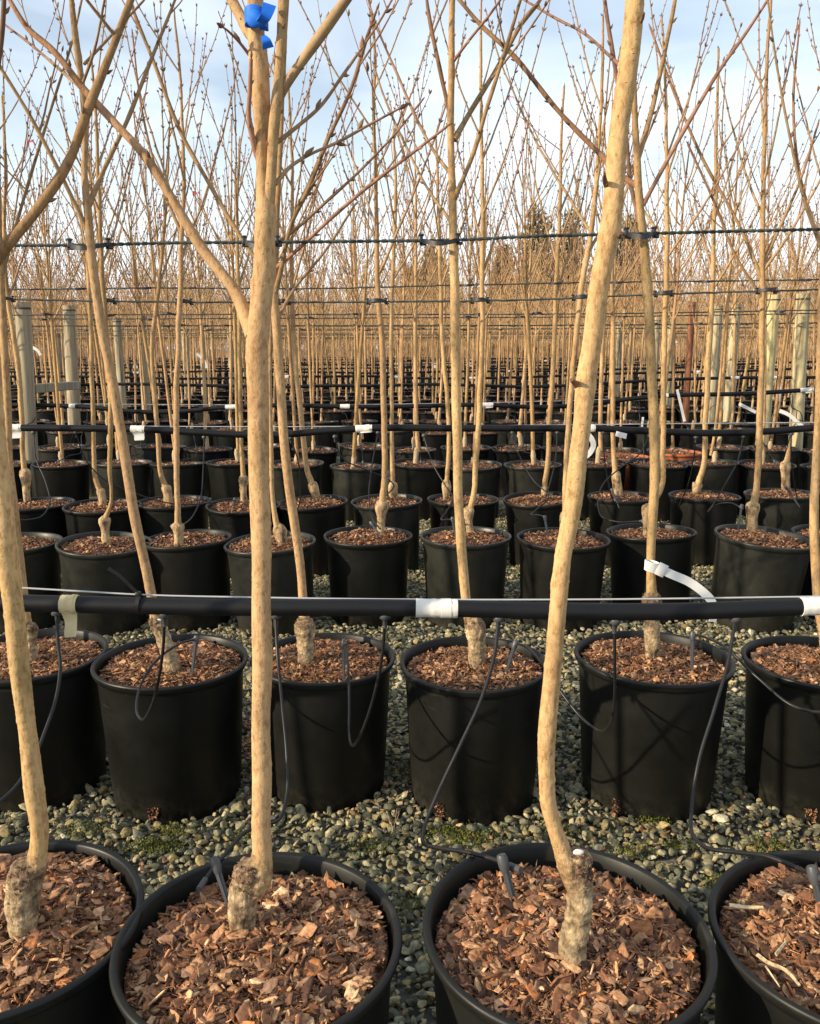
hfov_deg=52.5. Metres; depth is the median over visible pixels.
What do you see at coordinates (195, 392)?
potted tree
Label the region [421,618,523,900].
drip tube
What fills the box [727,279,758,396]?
potted tree
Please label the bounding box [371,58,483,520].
potted tree
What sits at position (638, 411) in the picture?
drip tube
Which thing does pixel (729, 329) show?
potted tree
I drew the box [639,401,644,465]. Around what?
drip tube
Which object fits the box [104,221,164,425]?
potted tree
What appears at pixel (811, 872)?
drip tube
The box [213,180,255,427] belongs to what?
potted tree
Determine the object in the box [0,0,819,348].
sky
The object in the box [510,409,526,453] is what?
drip tube
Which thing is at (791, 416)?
plant label
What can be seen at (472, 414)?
potted tree
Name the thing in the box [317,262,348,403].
potted tree
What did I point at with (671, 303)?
potted tree
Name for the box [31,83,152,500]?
potted tree
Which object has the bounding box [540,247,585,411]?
potted tree
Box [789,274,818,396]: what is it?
potted tree
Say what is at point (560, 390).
potted tree
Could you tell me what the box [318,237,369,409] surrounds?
potted tree
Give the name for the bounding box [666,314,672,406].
wooden post
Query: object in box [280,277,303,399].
potted tree
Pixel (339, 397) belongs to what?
potted tree
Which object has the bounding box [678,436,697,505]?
drip tube
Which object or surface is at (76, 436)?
drip tube
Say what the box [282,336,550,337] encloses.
rope
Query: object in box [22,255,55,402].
potted tree
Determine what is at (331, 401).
potted tree
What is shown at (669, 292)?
tree tie
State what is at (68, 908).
potted tree
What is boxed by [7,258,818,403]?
tree rows
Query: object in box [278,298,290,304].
tree tie
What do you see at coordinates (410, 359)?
irrigation pipe
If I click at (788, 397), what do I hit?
potted tree
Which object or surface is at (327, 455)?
potted tree
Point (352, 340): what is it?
rope
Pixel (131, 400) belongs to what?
potted tree
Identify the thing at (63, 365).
potted tree
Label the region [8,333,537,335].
rope
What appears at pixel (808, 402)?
potted tree
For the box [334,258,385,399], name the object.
potted tree
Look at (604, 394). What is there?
potted tree
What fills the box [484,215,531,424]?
potted tree
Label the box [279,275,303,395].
potted tree
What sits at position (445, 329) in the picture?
rope
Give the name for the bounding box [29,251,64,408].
potted tree
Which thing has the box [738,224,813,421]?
potted tree
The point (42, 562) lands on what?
potted tree
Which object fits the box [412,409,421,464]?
drip tube
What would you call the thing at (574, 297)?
tree tie
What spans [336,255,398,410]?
potted tree
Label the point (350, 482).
potted tree
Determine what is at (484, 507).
potted tree
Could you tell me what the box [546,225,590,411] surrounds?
potted tree
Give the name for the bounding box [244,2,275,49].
blue ribbon
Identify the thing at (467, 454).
potted tree
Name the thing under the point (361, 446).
drip tube
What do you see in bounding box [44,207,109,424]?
potted tree
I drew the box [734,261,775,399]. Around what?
potted tree
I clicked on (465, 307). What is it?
treeline
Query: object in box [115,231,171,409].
potted tree
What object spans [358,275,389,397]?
potted tree
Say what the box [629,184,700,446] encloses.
potted tree
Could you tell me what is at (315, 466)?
potted tree
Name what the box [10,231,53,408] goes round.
potted tree
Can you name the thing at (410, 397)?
potted tree
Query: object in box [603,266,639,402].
potted tree
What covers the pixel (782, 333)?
potted tree
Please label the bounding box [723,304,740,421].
wooden post
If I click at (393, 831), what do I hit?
dry weed
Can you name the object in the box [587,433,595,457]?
plant label
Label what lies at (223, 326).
potted tree
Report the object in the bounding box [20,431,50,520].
drip tube
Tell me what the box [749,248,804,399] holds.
potted tree
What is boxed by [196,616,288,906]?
drip tube
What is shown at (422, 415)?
potted tree
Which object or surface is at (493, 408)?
potted tree
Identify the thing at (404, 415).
potted tree
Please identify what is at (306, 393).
potted tree
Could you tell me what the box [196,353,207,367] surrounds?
plant label
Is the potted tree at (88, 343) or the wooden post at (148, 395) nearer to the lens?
the wooden post at (148, 395)
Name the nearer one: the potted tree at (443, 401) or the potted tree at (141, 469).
the potted tree at (141, 469)
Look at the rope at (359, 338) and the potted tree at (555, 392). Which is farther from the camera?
the rope at (359, 338)
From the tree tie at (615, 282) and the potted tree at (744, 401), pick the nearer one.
the tree tie at (615, 282)
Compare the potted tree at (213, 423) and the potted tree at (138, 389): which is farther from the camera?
the potted tree at (138, 389)
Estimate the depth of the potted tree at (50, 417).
10.63 m
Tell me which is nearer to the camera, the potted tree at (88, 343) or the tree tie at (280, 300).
the tree tie at (280, 300)
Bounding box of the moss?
[49,754,810,914]
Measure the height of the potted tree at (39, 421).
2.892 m
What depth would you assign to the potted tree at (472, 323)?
12.91 m
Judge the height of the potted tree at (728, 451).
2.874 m
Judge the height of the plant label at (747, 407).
0.082 m
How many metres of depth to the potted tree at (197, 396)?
13.99 m
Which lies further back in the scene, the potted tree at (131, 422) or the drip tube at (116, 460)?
the potted tree at (131, 422)
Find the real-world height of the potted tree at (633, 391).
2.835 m
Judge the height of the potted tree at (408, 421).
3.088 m
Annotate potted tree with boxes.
[0,0,108,812]
[0,0,144,1023]
[0,0,247,824]
[0,1,62,634]
[0,48,74,537]
[1,106,95,501]
[1,165,40,459]
[1,182,85,444]
[2,115,84,460]
[2,237,44,418]
[3,21,146,535]
[6,187,44,445]
[6,192,76,420]
[6,200,54,444]
[6,258,27,398]
[7,0,410,1023]
[7,189,33,498]
[7,249,26,402]
[7,275,29,395]
[8,248,53,402]
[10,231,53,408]
[18,257,52,394]
[19,192,81,424]
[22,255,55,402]
[25,272,68,381]
[26,255,78,409]
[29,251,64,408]
[30,252,85,399]
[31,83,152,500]
[33,158,129,444]
[33,260,74,394]
[43,0,152,636]
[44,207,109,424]
[44,258,81,391]
[48,96,159,495]
[50,251,94,404]
[52,235,103,419]
[57,275,102,404]
[61,183,136,424]
[62,277,95,395]
[63,204,127,419]
[64,237,132,404]
[79,268,114,395]
[79,297,101,394]
[89,85,219,496]
[92,125,186,495]
[92,149,166,458]
[94,0,227,536]
[96,196,154,425]
[98,232,145,419]
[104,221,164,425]
[105,253,130,397]
[106,277,127,389]
[108,246,153,403]
[109,248,168,398]
[111,271,145,390]
[112,265,140,396]
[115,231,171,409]
[122,0,452,812]
[124,0,238,631]
[126,195,200,443]
[131,261,172,391]
[131,267,167,394]
[133,224,171,405]
[136,194,188,418]
[140,216,199,421]
[141,137,232,496]
[141,258,180,398]
[146,257,214,407]
[148,185,230,460]
[148,255,220,405]
[150,267,189,394]
[152,276,183,398]
[156,86,288,500]
[171,194,227,445]
[172,225,224,420]
[174,225,226,419]
[176,270,212,390]
[185,273,204,394]
[187,254,228,403]
[189,210,250,425]
[189,244,228,395]
[190,11,280,577]
[190,266,234,405]
[197,166,254,457]
[197,261,225,389]
[203,112,320,460]
[212,259,250,403]
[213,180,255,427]
[216,287,246,395]
[218,11,347,576]
[219,229,252,409]
[220,259,246,399]
[223,0,359,636]
[230,212,297,421]
[231,97,333,500]
[234,187,315,458]
[251,236,311,457]
[279,223,325,420]
[279,230,333,421]
[279,268,305,420]
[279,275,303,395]
[280,149,338,447]
[280,155,337,494]
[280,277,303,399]
[287,207,350,448]
[294,250,331,402]
[294,281,311,391]
[296,230,349,420]
[298,0,465,628]
[298,97,419,521]
[299,276,334,395]
[302,108,402,464]
[303,252,333,411]
[303,254,335,402]
[305,200,368,441]
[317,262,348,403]
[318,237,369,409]
[322,205,375,462]
[325,165,386,442]
[325,270,351,403]
[327,230,385,441]
[330,275,374,399]
[330,278,352,395]
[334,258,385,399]
[336,227,374,418]
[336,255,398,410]
[340,0,446,571]
[340,275,382,391]
[349,231,428,410]
[358,222,435,418]
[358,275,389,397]
[360,163,448,459]
[360,167,436,423]
[361,267,408,391]
[366,0,549,824]
[368,258,413,399]
[369,162,444,469]
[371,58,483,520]
[374,250,435,410]
[376,14,498,528]
[383,250,409,399]
[389,270,418,394]
[391,195,479,460]
[395,248,437,411]
[396,254,437,403]
[397,175,464,424]
[406,222,449,441]
[406,250,437,397]
[408,267,449,395]
[411,248,447,403]
[418,268,447,402]
[420,0,549,628]
[422,0,717,1023]
[426,255,450,398]
[430,228,478,411]
[430,256,477,402]
[433,205,499,424]
[435,199,479,421]
[436,271,466,390]
[440,129,513,462]
[443,259,486,395]
[446,261,472,409]
[447,114,531,517]
[457,0,766,823]
[459,263,503,394]
[461,116,585,496]
[461,241,501,409]
[461,271,490,398]
[462,170,515,460]
[469,214,516,409]
[477,267,513,401]
[477,277,501,394]
[484,0,674,633]
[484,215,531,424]
[484,242,534,409]
[487,183,555,459]
[491,198,550,444]
[493,76,573,494]
[494,234,551,418]
[494,255,521,399]
[500,243,535,403]
[502,237,575,424]
[502,274,538,395]
[503,47,599,567]
[507,231,563,404]
[513,241,576,418]
[515,267,553,394]
[516,254,558,394]
[517,244,568,410]
[521,124,601,491]
[527,178,589,458]
[536,261,575,395]
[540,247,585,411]
[543,216,591,421]
[544,261,566,391]
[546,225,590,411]
[548,268,575,397]
[549,169,595,444]
[557,0,677,565]
[562,249,608,402]
[563,277,598,400]
[565,237,623,457]
[565,279,584,395]
[567,50,686,520]
[567,263,591,399]
[572,0,767,622]
[572,228,622,423]
[579,227,638,410]
[581,175,655,457]
[584,268,621,400]
[593,126,672,457]
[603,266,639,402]
[604,245,641,409]
[605,212,662,446]
[607,270,639,390]
[615,214,676,420]
[615,239,679,409]
[616,243,670,409]
[616,268,640,405]
[622,146,701,455]
[624,57,761,522]
[626,264,658,395]
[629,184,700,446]
[629,213,697,420]
[630,269,662,394]
[632,271,659,395]
[646,151,735,455]
[649,0,819,634]
[653,14,797,566]
[654,229,705,405]
[654,253,685,398]
[654,253,687,420]
[654,255,697,393]
[655,303,661,390]
[657,166,746,450]
[671,273,700,392]
[672,210,716,428]
[673,246,717,404]
[674,199,749,429]
[678,220,742,428]
[679,60,819,493]
[679,257,718,398]
[679,262,721,398]
[686,275,715,398]
[694,114,795,493]
[699,167,806,458]
[700,249,742,391]
[701,260,734,397]
[703,226,748,410]
[703,246,753,335]
[704,261,750,382]
[707,850,819,1023]
[716,236,758,426]
[721,192,788,444]
[721,233,803,421]
[723,88,819,516]
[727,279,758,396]
[734,257,781,410]
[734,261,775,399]
[736,254,759,399]
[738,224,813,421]
[741,0,819,824]
[743,443,809,531]
[746,258,788,400]
[747,130,819,488]
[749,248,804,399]
[752,161,819,445]
[754,204,818,444]
[769,258,808,388]
[771,219,819,412]
[772,245,816,404]
[772,269,811,396]
[773,213,819,421]
[780,248,817,399]
[783,234,817,404]
[786,193,819,424]
[787,0,819,620]
[788,264,819,400]
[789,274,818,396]
[790,240,818,420]
[793,205,818,447]
[798,448,812,489]
[799,189,819,490]
[803,247,818,420]
[807,276,817,392]
[819,489,819,523]
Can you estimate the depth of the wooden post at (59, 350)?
14.80 m
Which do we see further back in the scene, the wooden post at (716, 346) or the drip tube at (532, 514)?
the wooden post at (716, 346)
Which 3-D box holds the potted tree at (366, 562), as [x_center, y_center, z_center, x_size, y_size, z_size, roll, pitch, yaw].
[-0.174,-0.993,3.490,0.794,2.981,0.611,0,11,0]
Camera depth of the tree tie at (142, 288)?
4.28 m
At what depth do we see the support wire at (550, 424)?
4.00 m
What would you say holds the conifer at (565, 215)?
on the ground
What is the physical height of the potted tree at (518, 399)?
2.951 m
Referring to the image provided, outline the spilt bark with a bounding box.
[128,580,819,895]
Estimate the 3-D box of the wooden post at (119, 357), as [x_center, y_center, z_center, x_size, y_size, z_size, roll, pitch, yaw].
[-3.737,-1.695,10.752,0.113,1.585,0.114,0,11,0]
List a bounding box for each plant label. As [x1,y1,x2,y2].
[33,346,41,355]
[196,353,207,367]
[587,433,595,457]
[615,431,626,438]
[644,559,716,621]
[676,389,685,421]
[739,402,755,413]
[779,409,802,424]
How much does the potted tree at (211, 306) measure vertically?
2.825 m
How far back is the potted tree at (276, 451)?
6.50 m
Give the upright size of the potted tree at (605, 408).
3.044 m
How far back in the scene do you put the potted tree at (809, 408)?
11.41 m
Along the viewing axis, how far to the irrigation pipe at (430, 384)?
8.68 m
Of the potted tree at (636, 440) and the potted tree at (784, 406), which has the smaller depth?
the potted tree at (636, 440)
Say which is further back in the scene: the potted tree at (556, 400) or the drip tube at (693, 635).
the potted tree at (556, 400)
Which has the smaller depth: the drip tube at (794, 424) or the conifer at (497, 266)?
the drip tube at (794, 424)
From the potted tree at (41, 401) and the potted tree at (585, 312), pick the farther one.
the potted tree at (41, 401)
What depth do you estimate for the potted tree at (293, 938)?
1.10 m
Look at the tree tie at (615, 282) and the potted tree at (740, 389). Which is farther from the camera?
the potted tree at (740, 389)
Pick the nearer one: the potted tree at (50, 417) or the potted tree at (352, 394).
the potted tree at (50, 417)
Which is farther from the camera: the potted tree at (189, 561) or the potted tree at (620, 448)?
the potted tree at (620, 448)
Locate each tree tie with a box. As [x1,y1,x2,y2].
[6,296,15,301]
[65,237,112,249]
[106,298,116,303]
[139,287,150,289]
[174,298,193,304]
[241,235,281,247]
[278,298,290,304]
[366,298,388,304]
[418,233,462,245]
[460,284,472,286]
[470,297,489,303]
[548,282,560,284]
[571,294,587,300]
[610,281,621,283]
[623,226,658,238]
[653,290,673,296]
[700,280,712,282]
[755,287,777,293]
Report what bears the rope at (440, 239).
attached to the potted tree at (490, 779)
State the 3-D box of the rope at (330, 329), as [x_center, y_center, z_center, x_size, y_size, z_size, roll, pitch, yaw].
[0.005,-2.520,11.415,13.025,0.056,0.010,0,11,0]
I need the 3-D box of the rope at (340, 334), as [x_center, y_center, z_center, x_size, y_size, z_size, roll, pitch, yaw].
[0.006,-2.769,12.925,14.749,0.056,0.010,0,11,0]
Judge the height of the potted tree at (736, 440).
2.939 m
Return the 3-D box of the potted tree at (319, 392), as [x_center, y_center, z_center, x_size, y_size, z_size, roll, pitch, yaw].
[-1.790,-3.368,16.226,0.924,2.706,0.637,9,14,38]
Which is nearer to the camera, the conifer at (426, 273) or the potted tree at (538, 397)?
the potted tree at (538, 397)
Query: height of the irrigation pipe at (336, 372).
0.237 m
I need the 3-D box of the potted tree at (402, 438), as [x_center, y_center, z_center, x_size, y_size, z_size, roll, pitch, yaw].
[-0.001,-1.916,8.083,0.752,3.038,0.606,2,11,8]
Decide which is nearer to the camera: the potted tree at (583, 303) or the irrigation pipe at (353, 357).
the potted tree at (583, 303)
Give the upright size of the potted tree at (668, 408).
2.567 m
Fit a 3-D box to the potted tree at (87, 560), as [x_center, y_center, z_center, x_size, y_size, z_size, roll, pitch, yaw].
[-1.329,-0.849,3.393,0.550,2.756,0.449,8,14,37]
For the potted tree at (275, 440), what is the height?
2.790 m
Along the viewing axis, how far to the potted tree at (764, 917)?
1.18 m
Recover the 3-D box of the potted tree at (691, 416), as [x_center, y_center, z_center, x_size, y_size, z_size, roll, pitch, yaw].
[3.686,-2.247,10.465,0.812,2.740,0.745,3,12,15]
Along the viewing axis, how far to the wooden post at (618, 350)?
14.80 m
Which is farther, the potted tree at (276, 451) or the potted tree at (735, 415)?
the potted tree at (735, 415)
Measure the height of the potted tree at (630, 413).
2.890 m
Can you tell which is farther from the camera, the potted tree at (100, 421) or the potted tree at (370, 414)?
the potted tree at (370, 414)
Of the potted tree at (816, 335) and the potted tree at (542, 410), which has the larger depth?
the potted tree at (816, 335)
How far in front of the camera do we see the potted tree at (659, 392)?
14.98 m
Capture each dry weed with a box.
[0,811,15,824]
[386,810,406,837]
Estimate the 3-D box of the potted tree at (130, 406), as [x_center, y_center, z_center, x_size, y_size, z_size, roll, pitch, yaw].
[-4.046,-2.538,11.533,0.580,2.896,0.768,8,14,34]
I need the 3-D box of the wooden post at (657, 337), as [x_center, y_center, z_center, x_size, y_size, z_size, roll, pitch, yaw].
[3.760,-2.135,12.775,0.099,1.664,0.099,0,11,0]
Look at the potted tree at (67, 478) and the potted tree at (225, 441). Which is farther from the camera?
the potted tree at (225, 441)
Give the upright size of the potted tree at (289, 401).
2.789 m
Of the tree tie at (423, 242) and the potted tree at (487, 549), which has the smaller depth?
the tree tie at (423, 242)
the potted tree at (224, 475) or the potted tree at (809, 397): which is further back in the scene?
the potted tree at (809, 397)
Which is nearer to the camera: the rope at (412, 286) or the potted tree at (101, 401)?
the rope at (412, 286)
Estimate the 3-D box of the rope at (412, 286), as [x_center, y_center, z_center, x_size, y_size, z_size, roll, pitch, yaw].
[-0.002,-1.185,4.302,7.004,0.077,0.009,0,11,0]
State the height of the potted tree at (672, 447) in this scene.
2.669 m
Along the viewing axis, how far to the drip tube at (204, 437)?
3.89 m
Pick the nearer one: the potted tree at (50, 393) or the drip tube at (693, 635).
the drip tube at (693, 635)
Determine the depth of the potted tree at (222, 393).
15.41 m
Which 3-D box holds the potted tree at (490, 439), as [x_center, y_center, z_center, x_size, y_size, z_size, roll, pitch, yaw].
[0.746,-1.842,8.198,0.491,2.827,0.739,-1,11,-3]
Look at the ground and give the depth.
2.11 m
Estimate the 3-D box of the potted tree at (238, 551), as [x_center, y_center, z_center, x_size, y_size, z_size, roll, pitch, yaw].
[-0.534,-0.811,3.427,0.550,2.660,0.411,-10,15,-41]
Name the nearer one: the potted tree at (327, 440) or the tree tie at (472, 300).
the tree tie at (472, 300)
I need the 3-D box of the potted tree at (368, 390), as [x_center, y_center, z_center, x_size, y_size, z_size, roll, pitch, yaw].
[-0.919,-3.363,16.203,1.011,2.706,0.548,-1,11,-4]
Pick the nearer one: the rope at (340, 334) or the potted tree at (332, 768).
the potted tree at (332, 768)
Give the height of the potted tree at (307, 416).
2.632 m
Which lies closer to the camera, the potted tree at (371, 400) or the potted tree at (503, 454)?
the potted tree at (503, 454)
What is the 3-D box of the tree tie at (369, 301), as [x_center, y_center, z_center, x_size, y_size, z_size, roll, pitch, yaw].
[-0.134,-0.861,3.398,0.095,0.028,0.037,0,11,0]
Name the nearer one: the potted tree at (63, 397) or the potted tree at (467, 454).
the potted tree at (467, 454)
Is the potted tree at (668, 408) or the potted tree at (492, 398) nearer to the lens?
the potted tree at (668, 408)
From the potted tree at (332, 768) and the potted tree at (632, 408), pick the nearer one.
the potted tree at (332, 768)
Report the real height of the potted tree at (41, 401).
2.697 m
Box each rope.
[7,309,817,315]
[7,313,817,319]
[8,332,816,334]
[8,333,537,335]
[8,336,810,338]
[8,338,661,339]
[9,322,816,326]
[13,279,818,289]
[13,289,817,302]
[14,228,819,246]
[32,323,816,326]
[34,337,810,339]
[35,327,781,329]
[35,337,686,338]
[45,328,704,331]
[45,331,816,333]
[63,334,568,335]
[216,340,437,340]
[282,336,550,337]
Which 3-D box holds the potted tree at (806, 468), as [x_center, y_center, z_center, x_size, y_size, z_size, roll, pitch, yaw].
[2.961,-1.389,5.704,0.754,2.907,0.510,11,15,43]
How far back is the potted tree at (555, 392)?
15.35 m
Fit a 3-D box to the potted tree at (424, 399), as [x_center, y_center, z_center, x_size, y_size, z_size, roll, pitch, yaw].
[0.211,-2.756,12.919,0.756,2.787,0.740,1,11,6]
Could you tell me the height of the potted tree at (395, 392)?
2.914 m
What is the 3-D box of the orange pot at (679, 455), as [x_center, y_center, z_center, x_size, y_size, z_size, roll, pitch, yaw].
[2.113,-0.295,6.616,0.384,0.399,0.384,0,11,0]
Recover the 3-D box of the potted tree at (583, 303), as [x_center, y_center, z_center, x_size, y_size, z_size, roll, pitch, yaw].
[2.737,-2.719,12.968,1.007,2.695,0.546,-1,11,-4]
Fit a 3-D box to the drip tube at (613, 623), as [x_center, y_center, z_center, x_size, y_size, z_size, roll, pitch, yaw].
[0.342,0.323,1.892,0.069,0.339,0.519,-4,12,-18]
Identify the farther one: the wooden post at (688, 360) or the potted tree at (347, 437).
the wooden post at (688, 360)
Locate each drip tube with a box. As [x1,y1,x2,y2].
[0,612,61,802]
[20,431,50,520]
[57,410,87,463]
[70,410,106,448]
[73,431,235,506]
[115,414,141,463]
[135,614,199,720]
[141,416,148,459]
[170,436,206,528]
[173,418,196,461]
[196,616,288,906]
[288,437,300,510]
[312,409,321,450]
[333,435,394,493]
[341,616,389,746]
[358,416,364,467]
[368,431,381,537]
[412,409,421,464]
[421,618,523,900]
[422,434,455,538]
[504,620,620,732]
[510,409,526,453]
[510,431,548,536]
[523,409,540,465]
[545,431,558,495]
[597,434,648,530]
[601,432,618,506]
[627,383,646,422]
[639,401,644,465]
[659,381,688,428]
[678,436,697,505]
[689,618,819,902]
[689,631,819,713]
[707,436,744,532]
[714,397,742,443]
[731,397,775,465]
[784,433,799,506]
[786,394,802,448]
[792,394,811,423]
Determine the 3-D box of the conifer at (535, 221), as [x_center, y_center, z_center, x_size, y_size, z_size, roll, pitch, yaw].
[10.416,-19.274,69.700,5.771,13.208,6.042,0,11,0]
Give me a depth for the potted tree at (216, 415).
10.66 m
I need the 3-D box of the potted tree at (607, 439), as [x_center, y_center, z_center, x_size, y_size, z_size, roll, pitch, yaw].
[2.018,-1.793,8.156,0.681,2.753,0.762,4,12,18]
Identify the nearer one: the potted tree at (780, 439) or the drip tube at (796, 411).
the drip tube at (796, 411)
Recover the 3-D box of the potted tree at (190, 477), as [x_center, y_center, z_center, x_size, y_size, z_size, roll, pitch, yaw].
[-1.721,-1.365,5.661,0.579,2.891,0.784,4,12,21]
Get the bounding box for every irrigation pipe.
[0,567,819,637]
[9,361,776,362]
[9,362,809,364]
[10,361,815,373]
[10,364,815,366]
[10,366,815,379]
[10,367,815,369]
[11,376,815,387]
[12,387,814,413]
[12,424,813,440]
[13,358,815,359]
[13,359,815,361]
[33,357,720,357]
[64,358,786,358]
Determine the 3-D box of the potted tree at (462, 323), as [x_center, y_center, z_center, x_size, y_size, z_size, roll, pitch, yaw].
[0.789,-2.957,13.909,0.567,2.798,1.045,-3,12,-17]
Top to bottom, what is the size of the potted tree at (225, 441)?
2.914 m
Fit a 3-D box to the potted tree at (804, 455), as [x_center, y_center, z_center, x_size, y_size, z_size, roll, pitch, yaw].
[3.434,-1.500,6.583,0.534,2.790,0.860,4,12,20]
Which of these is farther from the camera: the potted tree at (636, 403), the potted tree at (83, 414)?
the potted tree at (636, 403)
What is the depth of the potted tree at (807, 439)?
8.12 m
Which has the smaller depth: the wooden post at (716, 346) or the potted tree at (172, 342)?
the wooden post at (716, 346)
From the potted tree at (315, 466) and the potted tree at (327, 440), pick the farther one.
the potted tree at (327, 440)
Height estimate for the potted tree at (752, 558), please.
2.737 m
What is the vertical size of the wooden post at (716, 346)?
1.707 m
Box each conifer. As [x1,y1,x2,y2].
[394,266,412,356]
[403,246,449,356]
[484,241,514,357]
[504,201,562,357]
[547,207,589,356]
[604,214,649,356]
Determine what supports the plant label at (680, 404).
attached to the irrigation pipe at (803, 391)
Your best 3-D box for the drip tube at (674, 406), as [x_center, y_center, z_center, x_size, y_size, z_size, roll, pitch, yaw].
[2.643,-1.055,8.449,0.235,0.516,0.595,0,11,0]
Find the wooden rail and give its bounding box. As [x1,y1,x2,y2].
[35,381,80,393]
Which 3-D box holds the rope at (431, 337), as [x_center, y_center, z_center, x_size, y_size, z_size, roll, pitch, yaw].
[0.009,-3.718,17.729,20.230,0.065,0.010,0,11,0]
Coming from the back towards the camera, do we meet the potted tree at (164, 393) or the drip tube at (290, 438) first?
the potted tree at (164, 393)
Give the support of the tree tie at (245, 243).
attached to the rope at (440, 239)
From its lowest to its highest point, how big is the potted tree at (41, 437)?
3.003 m
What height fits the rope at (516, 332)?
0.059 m
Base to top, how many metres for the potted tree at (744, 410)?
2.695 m
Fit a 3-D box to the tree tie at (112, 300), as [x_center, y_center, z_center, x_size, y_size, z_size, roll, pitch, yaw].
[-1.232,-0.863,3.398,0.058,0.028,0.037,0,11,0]
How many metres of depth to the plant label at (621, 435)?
3.95 m
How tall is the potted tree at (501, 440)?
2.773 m
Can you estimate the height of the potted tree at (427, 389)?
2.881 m
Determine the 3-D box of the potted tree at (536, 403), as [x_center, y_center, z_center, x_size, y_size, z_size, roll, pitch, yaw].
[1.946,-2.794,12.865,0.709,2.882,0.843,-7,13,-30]
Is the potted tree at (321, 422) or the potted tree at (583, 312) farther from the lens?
the potted tree at (583, 312)
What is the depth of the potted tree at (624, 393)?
15.26 m
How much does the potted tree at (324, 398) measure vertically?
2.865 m
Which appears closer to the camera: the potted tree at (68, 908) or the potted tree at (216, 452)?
the potted tree at (68, 908)
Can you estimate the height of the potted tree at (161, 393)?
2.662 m
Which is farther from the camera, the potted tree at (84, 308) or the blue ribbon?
the potted tree at (84, 308)
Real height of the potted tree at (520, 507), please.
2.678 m
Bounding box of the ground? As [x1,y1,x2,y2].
[0,349,819,1023]
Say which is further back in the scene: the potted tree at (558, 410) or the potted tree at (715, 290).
the potted tree at (715, 290)
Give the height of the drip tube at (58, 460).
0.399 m
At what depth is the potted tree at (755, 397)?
13.57 m
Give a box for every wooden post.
[14,301,38,497]
[56,333,64,394]
[62,305,80,424]
[112,319,126,408]
[137,313,150,409]
[181,327,191,398]
[199,324,207,399]
[227,331,234,391]
[616,320,622,395]
[625,326,632,390]
[654,317,660,377]
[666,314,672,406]
[681,302,695,428]
[708,305,723,422]
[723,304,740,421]
[755,295,780,444]
[788,293,810,488]
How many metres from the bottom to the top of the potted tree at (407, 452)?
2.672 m
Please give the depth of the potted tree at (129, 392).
15.46 m
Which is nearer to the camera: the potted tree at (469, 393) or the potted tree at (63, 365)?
the potted tree at (63, 365)
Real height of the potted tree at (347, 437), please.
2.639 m
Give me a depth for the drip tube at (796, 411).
6.04 m
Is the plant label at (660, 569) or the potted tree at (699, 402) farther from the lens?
the potted tree at (699, 402)
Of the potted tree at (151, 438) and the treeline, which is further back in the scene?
the treeline
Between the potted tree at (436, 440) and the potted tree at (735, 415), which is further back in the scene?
the potted tree at (735, 415)
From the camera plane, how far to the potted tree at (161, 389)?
16.44 m
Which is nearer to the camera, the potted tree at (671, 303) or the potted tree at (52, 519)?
the potted tree at (52, 519)
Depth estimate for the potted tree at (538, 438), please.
8.13 m
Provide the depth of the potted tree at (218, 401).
13.03 m
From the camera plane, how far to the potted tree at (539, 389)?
16.28 m
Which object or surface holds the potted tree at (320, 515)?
on the ground
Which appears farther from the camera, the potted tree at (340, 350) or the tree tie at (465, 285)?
the potted tree at (340, 350)
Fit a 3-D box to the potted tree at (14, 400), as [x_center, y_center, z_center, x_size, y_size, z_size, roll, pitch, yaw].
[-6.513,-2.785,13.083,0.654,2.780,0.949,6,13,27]
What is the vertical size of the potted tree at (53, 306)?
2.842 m
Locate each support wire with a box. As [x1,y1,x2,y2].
[22,587,819,600]
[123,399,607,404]
[157,422,813,426]
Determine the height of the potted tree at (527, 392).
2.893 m
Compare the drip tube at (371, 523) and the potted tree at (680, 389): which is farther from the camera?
the potted tree at (680, 389)
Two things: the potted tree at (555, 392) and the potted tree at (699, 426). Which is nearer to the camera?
the potted tree at (699, 426)
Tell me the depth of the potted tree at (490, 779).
2.08 m
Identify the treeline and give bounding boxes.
[22,260,819,356]
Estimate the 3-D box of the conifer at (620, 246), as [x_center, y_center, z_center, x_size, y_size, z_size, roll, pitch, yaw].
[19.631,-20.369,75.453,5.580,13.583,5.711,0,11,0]
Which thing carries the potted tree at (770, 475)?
on the ground
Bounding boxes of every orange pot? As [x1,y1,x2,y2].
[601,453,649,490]
[665,449,701,460]
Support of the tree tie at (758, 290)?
attached to the rope at (403, 301)
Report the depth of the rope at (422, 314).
5.68 m
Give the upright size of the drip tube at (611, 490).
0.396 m
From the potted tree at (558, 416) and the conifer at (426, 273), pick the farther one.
the conifer at (426, 273)
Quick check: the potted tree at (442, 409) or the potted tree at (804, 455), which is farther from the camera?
the potted tree at (442, 409)
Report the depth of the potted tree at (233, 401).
13.02 m
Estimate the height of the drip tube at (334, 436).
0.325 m
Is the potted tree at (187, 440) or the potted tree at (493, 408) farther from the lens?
the potted tree at (493, 408)
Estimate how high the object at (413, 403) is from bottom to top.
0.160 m
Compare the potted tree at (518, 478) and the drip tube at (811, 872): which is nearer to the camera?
the drip tube at (811, 872)
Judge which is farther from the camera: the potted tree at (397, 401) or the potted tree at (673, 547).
the potted tree at (397, 401)

